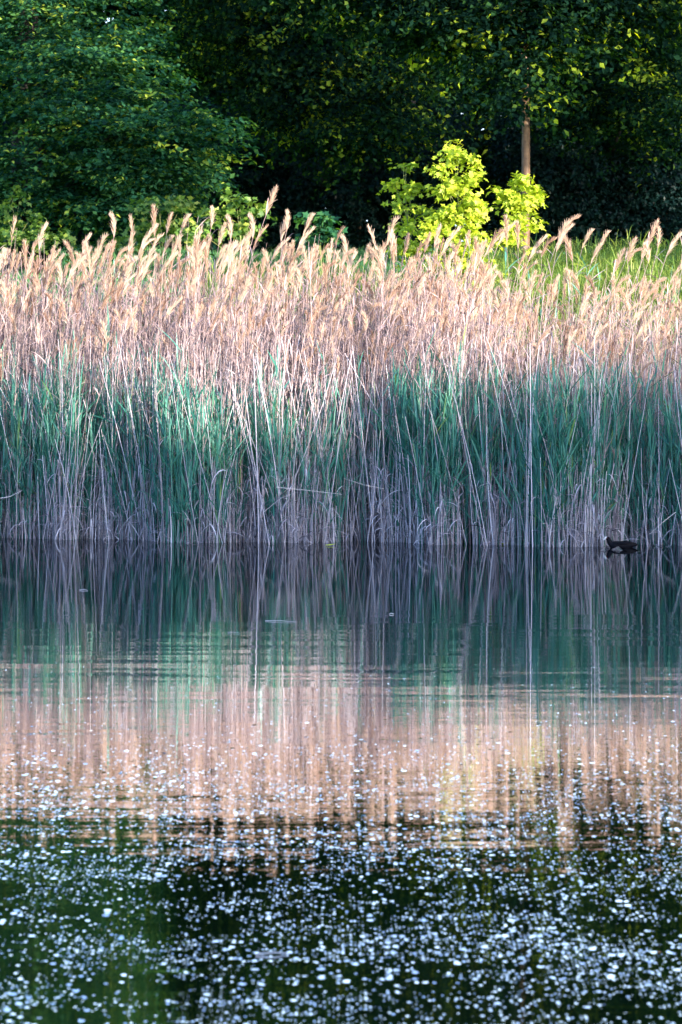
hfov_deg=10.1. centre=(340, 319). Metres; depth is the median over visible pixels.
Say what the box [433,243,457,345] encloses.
reed
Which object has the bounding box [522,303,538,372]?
reed
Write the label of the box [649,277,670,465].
reed
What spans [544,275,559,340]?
reed
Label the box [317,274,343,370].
reed
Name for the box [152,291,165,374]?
reed
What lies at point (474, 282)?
reed
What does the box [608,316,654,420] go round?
reed
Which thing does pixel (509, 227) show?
reed
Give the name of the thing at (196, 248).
reed
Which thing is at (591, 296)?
reed
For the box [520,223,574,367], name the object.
reed
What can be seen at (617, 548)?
water swell
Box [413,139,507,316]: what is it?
maple sapling
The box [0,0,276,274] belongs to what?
maple tree
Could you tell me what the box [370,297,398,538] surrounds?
reed
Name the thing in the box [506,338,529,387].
reed
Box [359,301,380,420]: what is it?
reed
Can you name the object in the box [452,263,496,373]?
reed
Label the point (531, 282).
reed
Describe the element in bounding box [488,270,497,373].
reed
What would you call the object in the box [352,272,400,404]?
reed
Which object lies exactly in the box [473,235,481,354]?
reed
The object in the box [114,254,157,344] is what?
reed
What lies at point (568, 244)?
reed
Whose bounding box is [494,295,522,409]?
reed
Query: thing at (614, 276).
reed
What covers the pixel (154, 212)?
reed
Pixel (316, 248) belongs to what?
reed
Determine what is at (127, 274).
reed
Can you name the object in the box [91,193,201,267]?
shrub
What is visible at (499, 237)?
reed
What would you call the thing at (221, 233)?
reed
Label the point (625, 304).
reed
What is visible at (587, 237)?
reed
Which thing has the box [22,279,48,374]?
reed
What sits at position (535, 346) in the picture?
reed
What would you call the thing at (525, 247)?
umbel flower
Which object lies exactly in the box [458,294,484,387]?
reed
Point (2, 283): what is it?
reed
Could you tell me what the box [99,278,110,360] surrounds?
reed
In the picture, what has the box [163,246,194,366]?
reed
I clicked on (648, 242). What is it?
reed
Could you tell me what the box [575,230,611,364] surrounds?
reed
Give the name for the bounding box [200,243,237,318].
reed
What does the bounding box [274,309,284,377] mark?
reed
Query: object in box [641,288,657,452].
reed
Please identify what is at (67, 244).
reed
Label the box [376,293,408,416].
reed
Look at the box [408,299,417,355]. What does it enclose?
reed
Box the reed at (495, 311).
[483,303,506,452]
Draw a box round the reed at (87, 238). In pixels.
[82,233,91,317]
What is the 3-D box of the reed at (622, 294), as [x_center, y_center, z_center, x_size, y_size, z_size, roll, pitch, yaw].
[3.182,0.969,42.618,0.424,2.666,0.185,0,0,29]
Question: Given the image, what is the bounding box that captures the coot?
[603,537,637,547]
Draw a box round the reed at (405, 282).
[366,262,415,407]
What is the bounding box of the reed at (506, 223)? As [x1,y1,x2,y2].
[502,214,512,326]
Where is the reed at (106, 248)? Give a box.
[93,243,108,313]
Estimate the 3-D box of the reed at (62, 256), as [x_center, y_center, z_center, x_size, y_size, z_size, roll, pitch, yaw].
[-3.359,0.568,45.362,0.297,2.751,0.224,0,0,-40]
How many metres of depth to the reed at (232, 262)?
42.20 m
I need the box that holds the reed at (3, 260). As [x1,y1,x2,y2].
[0,247,7,277]
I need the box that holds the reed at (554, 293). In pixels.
[540,280,560,345]
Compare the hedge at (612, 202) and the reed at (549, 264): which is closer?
the reed at (549, 264)
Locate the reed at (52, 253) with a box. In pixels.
[25,245,55,388]
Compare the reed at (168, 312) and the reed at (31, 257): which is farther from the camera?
the reed at (31, 257)
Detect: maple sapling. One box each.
[376,158,432,295]
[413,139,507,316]
[485,171,550,286]
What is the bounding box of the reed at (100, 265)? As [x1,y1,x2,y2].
[77,252,105,386]
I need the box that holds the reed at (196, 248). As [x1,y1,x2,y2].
[193,235,208,354]
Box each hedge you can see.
[0,82,489,252]
[472,91,681,252]
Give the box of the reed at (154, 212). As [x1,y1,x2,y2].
[147,203,162,331]
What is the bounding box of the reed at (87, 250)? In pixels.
[81,239,94,382]
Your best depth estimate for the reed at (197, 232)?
44.20 m
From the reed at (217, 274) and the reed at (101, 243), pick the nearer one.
the reed at (101, 243)
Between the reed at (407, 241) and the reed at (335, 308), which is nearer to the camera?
the reed at (335, 308)
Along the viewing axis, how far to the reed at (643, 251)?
44.19 m
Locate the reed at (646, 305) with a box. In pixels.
[598,302,650,386]
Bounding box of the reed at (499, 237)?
[463,234,503,304]
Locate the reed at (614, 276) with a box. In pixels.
[592,272,615,361]
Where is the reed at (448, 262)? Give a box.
[444,252,454,359]
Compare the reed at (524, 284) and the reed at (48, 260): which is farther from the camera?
the reed at (48, 260)
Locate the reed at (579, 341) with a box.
[552,334,584,393]
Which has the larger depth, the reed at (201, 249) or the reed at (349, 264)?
the reed at (201, 249)
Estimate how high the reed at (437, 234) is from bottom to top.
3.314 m
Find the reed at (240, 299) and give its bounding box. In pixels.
[219,276,251,405]
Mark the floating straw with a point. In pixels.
(270, 953)
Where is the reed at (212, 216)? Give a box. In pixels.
[184,206,215,309]
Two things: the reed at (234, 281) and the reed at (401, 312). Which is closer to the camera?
the reed at (401, 312)
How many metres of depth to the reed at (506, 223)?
44.47 m
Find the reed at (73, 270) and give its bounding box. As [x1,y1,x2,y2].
[31,254,87,398]
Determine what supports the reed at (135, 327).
in the water
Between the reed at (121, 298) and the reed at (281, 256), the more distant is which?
the reed at (281, 256)
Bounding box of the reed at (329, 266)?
[319,258,338,349]
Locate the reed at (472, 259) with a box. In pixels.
[453,251,475,353]
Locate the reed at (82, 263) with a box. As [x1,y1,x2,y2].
[73,251,90,398]
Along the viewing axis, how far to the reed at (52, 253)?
42.37 m
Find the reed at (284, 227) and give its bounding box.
[280,216,289,371]
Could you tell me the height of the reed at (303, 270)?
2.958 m
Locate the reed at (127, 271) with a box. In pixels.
[124,258,134,338]
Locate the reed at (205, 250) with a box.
[203,245,212,359]
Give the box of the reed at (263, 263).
[244,255,266,379]
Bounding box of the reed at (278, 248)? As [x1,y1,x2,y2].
[252,238,289,311]
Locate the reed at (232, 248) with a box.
[227,240,238,451]
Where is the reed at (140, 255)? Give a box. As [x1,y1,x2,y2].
[120,247,143,378]
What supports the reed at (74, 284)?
on the ground at (398, 257)
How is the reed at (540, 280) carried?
on the ground at (398, 257)
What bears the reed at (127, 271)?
on the ground at (398, 257)
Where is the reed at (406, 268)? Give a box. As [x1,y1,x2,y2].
[376,257,411,436]
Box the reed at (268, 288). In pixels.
[250,269,279,384]
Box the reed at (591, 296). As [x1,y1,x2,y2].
[584,291,600,365]
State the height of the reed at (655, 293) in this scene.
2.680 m
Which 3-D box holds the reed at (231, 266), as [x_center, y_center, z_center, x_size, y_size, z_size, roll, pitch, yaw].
[-1.450,0.901,41.241,0.757,3.198,0.182,0,0,16]
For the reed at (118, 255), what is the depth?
43.95 m
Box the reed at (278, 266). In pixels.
[273,263,282,295]
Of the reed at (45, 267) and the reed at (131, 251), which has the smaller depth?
the reed at (45, 267)
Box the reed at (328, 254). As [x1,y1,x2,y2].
[297,248,333,412]
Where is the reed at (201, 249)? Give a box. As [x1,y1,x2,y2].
[197,240,205,390]
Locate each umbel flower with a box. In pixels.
[521,245,529,333]
[536,250,543,311]
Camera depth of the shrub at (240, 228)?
57.94 m
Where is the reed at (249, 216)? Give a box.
[227,212,255,345]
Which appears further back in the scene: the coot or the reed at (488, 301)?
the reed at (488, 301)
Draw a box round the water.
[0,531,681,1023]
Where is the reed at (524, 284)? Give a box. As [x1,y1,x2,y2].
[519,276,530,376]
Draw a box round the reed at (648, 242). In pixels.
[610,218,659,369]
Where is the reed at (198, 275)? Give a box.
[185,245,200,347]
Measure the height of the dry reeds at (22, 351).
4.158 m
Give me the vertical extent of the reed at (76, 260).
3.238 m
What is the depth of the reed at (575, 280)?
44.68 m
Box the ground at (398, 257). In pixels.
[0,245,669,501]
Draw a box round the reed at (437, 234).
[420,223,441,357]
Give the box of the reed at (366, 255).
[349,243,371,375]
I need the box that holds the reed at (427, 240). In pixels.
[401,232,430,369]
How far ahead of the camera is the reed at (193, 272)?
41.36 m
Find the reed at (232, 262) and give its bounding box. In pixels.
[226,247,239,393]
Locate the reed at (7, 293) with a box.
[5,287,14,383]
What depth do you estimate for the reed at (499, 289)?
44.91 m
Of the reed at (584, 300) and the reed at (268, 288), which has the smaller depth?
the reed at (584, 300)
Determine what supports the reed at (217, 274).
on the ground at (398, 257)
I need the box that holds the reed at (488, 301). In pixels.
[469,288,494,380]
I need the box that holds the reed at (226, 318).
[197,309,229,412]
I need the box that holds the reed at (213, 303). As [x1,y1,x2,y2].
[180,287,221,383]
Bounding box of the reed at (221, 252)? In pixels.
[196,244,227,366]
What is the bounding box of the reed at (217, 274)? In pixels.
[211,268,220,306]
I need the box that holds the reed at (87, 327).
[83,314,98,378]
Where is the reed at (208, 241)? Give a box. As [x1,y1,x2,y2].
[197,235,211,299]
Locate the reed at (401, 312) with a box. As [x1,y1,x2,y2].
[382,303,409,371]
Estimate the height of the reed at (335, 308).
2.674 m
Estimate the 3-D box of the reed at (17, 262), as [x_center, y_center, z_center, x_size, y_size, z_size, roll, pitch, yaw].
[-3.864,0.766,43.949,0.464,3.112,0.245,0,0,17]
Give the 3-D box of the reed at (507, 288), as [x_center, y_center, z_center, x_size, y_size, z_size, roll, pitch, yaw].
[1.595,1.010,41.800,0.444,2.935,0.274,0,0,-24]
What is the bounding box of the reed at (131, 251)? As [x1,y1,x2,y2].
[119,247,133,295]
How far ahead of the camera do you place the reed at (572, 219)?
44.00 m
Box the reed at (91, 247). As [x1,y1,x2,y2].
[79,246,93,300]
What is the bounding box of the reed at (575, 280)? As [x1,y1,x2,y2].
[569,269,579,320]
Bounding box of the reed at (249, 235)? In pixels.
[209,228,251,362]
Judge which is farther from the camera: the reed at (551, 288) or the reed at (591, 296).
the reed at (551, 288)
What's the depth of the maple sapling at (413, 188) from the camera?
57.57 m
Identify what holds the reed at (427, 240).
on the ground at (398, 257)
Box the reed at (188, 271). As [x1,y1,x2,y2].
[184,267,198,338]
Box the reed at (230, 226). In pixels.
[200,213,233,342]
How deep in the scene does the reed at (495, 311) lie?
41.05 m
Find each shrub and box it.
[0,185,77,293]
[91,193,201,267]
[172,187,276,277]
[288,211,347,306]
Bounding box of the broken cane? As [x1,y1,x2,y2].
[277,487,335,493]
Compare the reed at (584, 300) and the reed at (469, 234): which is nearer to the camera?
the reed at (584, 300)
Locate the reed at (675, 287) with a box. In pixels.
[662,254,681,387]
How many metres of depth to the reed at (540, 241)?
42.94 m
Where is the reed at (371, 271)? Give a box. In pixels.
[356,261,375,365]
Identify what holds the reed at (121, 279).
on the ground at (398, 257)
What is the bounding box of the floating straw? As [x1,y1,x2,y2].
[256,952,288,954]
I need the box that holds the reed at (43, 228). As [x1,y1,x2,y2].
[38,221,47,378]
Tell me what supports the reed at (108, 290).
on the ground at (398, 257)
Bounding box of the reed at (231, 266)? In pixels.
[188,255,238,409]
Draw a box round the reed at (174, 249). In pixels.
[156,233,181,328]
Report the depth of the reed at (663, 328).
41.99 m
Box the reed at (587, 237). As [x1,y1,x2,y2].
[559,228,595,360]
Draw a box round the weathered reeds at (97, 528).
[0,333,681,547]
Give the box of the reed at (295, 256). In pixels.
[287,249,303,371]
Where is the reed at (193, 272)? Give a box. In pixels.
[190,264,204,388]
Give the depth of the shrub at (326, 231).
54.91 m
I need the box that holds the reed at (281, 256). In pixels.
[265,242,287,370]
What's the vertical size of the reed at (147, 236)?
3.551 m
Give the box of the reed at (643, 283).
[624,276,646,359]
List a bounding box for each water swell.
[607,546,625,550]
[648,544,661,547]
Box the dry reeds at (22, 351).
[0,217,681,546]
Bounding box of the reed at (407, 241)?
[384,233,409,407]
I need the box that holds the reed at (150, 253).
[122,246,154,452]
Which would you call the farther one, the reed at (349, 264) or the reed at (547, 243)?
the reed at (547, 243)
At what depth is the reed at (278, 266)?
43.40 m
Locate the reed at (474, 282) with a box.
[462,266,480,362]
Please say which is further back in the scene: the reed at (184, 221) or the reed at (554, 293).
the reed at (184, 221)
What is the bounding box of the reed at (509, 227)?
[484,221,515,265]
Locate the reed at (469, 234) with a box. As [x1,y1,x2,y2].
[458,230,470,285]
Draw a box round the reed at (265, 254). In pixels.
[261,248,273,372]
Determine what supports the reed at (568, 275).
on the ground at (398, 257)
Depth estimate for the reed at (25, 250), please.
43.19 m
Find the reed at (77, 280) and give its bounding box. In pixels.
[55,276,79,372]
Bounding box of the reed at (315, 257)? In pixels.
[287,250,319,398]
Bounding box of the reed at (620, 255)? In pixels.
[585,247,625,338]
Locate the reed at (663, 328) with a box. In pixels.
[660,324,671,408]
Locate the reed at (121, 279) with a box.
[110,276,122,324]
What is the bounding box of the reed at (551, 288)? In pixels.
[546,284,557,361]
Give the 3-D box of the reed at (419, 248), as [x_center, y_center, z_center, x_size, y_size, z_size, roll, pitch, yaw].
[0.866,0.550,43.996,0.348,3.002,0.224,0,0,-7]
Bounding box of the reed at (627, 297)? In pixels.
[606,279,645,348]
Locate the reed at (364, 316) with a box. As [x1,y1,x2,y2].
[331,310,368,462]
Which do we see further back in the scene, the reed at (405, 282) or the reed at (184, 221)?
the reed at (184, 221)
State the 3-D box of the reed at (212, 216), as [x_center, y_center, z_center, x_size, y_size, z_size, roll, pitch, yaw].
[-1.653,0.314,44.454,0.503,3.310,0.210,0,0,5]
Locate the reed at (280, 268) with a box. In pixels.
[263,265,285,348]
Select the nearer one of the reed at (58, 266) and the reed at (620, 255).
the reed at (58, 266)
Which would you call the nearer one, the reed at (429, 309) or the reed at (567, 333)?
the reed at (429, 309)
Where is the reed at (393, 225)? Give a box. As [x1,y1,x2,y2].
[368,215,398,331]
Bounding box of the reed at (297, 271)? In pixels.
[270,267,302,409]
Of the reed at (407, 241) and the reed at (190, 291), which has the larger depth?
the reed at (407, 241)
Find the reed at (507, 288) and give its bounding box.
[478,280,509,396]
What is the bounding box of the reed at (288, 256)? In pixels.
[278,240,295,294]
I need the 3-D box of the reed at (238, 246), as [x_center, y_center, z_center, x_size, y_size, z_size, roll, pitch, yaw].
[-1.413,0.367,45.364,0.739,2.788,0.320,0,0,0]
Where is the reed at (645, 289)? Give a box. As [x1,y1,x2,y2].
[607,279,651,375]
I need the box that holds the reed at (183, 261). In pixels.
[174,257,190,322]
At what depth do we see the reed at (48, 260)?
43.47 m
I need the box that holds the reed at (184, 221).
[148,213,190,354]
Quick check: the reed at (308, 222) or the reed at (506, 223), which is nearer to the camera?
the reed at (308, 222)
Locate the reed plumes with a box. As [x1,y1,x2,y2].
[0,211,681,405]
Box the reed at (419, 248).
[409,239,430,356]
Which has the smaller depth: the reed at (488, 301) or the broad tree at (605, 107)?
the reed at (488, 301)
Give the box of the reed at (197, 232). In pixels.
[182,230,201,312]
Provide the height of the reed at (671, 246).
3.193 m
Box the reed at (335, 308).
[326,302,339,347]
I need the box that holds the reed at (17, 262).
[0,251,22,334]
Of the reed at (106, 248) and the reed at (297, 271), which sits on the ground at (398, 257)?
the reed at (106, 248)
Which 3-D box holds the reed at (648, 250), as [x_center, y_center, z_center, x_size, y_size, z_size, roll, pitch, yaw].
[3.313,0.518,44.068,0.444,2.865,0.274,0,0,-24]
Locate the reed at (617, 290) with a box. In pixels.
[608,287,624,345]
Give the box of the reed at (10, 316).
[4,307,22,395]
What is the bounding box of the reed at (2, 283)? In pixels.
[0,280,5,313]
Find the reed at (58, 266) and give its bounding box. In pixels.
[32,262,63,356]
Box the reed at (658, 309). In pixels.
[646,303,662,373]
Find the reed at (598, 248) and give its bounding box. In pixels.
[573,242,602,343]
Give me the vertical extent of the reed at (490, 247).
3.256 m
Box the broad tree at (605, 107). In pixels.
[428,0,681,233]
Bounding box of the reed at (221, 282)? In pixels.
[205,274,225,398]
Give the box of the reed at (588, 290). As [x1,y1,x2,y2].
[563,287,590,371]
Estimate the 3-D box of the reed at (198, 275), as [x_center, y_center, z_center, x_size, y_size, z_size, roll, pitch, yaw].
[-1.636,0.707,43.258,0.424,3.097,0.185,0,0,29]
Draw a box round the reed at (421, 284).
[417,273,427,377]
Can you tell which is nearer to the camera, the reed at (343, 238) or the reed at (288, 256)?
the reed at (343, 238)
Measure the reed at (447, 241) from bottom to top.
3.406 m
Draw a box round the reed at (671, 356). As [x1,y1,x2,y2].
[636,349,673,515]
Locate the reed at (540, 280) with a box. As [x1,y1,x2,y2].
[524,273,543,331]
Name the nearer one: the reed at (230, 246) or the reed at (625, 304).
the reed at (230, 246)
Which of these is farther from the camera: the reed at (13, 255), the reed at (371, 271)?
the reed at (371, 271)
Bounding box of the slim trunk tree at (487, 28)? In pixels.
[242,0,681,274]
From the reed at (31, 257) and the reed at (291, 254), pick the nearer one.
the reed at (31, 257)
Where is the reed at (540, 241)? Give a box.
[505,234,548,343]
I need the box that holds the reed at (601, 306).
[581,293,611,385]
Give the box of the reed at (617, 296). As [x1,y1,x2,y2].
[601,293,619,345]
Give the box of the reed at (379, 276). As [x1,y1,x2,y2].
[347,266,381,429]
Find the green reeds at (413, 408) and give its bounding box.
[0,247,681,546]
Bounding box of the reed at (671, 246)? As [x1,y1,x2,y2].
[627,232,681,377]
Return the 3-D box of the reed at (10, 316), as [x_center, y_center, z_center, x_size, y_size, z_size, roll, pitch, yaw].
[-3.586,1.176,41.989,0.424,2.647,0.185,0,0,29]
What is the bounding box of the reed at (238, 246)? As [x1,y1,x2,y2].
[210,237,245,292]
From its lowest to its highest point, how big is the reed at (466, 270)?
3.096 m
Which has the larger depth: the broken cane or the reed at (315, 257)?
the reed at (315, 257)
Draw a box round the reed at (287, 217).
[259,210,290,340]
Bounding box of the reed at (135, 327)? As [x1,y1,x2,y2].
[112,319,139,430]
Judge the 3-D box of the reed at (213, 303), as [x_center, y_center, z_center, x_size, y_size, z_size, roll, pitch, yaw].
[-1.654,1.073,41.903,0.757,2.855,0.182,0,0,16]
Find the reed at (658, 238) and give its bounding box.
[632,226,662,386]
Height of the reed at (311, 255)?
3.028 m
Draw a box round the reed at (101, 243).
[78,233,106,360]
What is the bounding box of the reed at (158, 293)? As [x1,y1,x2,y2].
[153,288,165,343]
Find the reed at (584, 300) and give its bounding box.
[580,292,590,384]
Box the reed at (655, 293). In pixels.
[630,283,659,393]
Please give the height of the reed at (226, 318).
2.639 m
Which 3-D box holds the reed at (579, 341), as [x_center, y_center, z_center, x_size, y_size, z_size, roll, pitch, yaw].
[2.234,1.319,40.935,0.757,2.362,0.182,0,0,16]
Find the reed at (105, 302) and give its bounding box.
[92,287,118,506]
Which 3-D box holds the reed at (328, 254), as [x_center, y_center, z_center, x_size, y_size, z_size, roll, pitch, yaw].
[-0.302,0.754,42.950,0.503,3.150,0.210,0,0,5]
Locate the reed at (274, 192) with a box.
[242,185,278,289]
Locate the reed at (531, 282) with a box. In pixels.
[516,269,536,394]
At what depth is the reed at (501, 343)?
41.00 m
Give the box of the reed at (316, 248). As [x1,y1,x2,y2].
[294,245,319,341]
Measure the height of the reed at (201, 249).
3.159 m
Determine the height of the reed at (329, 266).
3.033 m
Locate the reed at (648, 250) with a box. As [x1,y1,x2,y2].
[620,241,651,368]
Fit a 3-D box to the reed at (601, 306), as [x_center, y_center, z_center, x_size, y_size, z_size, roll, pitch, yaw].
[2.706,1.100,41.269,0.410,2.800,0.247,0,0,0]
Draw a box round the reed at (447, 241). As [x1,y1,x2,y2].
[403,226,460,358]
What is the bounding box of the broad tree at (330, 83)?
[132,0,514,244]
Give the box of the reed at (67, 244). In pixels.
[62,239,74,330]
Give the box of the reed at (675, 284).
[650,274,678,396]
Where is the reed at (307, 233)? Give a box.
[277,226,315,314]
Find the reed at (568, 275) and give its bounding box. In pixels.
[563,267,573,342]
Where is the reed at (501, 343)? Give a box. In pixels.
[497,335,513,417]
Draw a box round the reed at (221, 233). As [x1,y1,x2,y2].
[210,222,227,302]
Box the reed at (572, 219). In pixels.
[564,214,586,352]
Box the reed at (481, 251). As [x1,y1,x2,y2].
[444,237,487,366]
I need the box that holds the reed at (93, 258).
[77,248,98,387]
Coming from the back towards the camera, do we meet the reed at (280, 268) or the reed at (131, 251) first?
the reed at (131, 251)
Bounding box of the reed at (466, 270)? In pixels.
[460,264,473,335]
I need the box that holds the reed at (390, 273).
[350,268,392,378]
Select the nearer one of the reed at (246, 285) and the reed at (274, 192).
the reed at (246, 285)
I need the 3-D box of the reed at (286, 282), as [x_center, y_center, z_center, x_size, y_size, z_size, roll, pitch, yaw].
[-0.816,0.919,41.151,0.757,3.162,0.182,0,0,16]
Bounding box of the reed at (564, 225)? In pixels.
[540,220,571,404]
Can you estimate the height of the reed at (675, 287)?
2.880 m
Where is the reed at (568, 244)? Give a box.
[561,233,581,358]
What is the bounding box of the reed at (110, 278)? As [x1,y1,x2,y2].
[92,272,113,354]
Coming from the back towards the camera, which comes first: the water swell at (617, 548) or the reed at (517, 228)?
the reed at (517, 228)
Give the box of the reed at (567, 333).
[558,325,572,367]
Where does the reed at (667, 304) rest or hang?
on the ground at (398, 257)
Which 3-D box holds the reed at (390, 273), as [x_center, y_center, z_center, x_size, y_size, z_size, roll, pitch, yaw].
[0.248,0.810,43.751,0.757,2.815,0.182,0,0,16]
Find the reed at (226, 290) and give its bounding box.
[223,280,232,369]
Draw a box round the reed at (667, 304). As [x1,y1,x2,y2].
[645,302,668,407]
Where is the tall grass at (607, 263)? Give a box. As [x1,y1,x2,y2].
[4,228,681,410]
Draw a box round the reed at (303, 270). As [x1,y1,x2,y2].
[279,260,311,372]
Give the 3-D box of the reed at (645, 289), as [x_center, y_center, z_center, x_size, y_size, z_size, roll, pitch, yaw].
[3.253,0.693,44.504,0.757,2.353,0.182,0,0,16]
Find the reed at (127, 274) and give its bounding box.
[105,255,136,382]
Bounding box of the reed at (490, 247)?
[488,228,504,324]
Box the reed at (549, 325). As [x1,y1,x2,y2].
[524,316,557,396]
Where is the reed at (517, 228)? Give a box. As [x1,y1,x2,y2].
[511,219,528,372]
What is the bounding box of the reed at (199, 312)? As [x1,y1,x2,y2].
[169,303,203,380]
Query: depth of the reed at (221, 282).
43.13 m
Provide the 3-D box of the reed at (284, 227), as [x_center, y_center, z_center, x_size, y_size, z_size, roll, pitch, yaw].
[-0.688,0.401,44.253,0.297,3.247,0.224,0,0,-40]
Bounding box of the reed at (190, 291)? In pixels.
[188,277,197,363]
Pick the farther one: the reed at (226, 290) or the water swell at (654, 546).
the reed at (226, 290)
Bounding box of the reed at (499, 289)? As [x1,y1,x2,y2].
[496,286,503,300]
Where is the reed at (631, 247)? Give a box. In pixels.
[598,236,636,326]
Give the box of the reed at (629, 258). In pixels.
[621,246,642,344]
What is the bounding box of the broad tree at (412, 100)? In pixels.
[364,35,467,228]
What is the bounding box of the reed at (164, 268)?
[138,251,177,342]
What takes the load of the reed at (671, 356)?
in the water
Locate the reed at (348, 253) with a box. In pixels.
[337,247,356,469]
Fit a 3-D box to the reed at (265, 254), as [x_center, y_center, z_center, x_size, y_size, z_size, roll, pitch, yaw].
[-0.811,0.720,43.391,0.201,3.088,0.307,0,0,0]
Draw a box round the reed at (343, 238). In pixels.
[315,234,348,364]
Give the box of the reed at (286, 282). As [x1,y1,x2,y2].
[249,258,297,400]
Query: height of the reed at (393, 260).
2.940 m
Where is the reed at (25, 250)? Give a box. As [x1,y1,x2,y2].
[18,238,32,364]
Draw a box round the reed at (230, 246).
[202,241,234,450]
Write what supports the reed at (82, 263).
on the ground at (398, 257)
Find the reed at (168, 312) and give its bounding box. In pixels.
[123,296,183,450]
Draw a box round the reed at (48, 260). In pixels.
[27,254,53,343]
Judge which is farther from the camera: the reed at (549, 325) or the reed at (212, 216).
the reed at (212, 216)
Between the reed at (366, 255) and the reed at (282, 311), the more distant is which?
the reed at (366, 255)
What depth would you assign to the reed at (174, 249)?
44.92 m
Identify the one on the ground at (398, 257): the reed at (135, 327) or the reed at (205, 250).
the reed at (205, 250)
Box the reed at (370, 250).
[366,243,378,381]
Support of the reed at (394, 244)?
on the ground at (398, 257)
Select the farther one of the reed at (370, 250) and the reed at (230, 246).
the reed at (370, 250)
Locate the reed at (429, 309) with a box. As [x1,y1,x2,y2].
[397,298,436,387]
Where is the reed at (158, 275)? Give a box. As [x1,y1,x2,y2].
[122,269,160,370]
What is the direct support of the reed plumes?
attached to the green reeds at (413, 408)
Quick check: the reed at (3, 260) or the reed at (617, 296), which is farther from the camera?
the reed at (617, 296)
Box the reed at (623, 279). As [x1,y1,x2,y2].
[614,274,636,380]
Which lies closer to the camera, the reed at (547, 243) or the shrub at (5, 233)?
the reed at (547, 243)
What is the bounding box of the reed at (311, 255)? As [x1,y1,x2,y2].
[300,243,316,329]
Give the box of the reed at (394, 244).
[389,232,399,323]
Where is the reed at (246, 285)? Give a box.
[222,274,250,521]
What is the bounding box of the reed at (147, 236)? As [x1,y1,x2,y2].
[95,222,157,357]
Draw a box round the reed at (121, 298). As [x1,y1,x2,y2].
[119,284,138,378]
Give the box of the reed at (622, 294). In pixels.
[619,291,640,388]
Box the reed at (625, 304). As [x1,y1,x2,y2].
[623,298,632,373]
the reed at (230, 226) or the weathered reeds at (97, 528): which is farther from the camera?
the reed at (230, 226)
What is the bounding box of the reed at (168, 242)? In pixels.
[146,234,174,331]
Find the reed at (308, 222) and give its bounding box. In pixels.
[282,213,313,349]
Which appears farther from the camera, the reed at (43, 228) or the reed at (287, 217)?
the reed at (287, 217)
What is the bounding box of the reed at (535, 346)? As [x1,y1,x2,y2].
[523,343,540,393]
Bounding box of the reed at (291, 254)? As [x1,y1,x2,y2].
[275,245,295,339]
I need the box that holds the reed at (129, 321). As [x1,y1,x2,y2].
[72,306,138,524]
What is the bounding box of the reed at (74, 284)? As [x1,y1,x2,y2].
[54,249,88,375]
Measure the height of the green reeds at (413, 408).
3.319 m
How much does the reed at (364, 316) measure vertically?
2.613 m
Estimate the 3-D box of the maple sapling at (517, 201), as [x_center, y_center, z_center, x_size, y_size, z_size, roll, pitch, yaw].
[2.641,-0.901,57.309,0.987,2.696,0.857,0,0,0]
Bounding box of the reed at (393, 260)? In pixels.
[386,241,395,306]
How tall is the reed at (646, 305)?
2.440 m
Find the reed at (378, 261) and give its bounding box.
[361,246,387,405]
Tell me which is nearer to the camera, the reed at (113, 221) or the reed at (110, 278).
the reed at (110, 278)
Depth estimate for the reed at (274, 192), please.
45.01 m
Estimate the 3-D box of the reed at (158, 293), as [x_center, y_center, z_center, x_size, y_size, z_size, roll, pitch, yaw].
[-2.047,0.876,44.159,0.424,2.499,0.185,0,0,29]
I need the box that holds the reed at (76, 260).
[71,251,89,379]
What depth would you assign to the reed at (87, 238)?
45.01 m
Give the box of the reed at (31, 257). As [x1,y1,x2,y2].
[6,253,34,485]
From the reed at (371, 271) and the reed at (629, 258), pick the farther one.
the reed at (629, 258)
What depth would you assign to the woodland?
103.22 m
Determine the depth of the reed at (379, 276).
43.02 m
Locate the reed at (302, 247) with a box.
[299,243,310,376]
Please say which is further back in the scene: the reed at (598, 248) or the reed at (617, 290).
the reed at (598, 248)
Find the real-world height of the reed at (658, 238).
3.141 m
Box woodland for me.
[0,0,680,244]
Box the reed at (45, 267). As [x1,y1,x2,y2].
[40,261,53,374]
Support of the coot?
on the water
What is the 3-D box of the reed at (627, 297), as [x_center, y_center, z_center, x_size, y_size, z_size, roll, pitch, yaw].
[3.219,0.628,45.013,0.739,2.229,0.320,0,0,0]
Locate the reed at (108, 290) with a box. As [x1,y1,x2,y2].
[88,288,110,392]
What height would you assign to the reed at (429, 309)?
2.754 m
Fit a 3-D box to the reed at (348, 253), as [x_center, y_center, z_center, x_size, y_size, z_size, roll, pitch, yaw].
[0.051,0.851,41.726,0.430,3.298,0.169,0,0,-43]
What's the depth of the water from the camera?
19.30 m
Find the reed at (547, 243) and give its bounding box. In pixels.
[541,237,556,357]
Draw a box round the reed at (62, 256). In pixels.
[56,252,64,306]
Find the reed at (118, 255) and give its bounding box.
[114,246,129,280]
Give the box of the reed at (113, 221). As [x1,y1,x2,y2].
[87,212,116,327]
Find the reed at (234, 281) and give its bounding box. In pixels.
[199,263,241,372]
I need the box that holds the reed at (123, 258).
[109,256,125,339]
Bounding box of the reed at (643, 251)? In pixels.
[625,240,646,354]
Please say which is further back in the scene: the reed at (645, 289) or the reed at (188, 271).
the reed at (645, 289)
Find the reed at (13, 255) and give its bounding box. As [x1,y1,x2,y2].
[0,249,15,362]
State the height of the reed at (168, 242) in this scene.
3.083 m
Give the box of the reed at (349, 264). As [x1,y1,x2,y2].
[347,250,358,454]

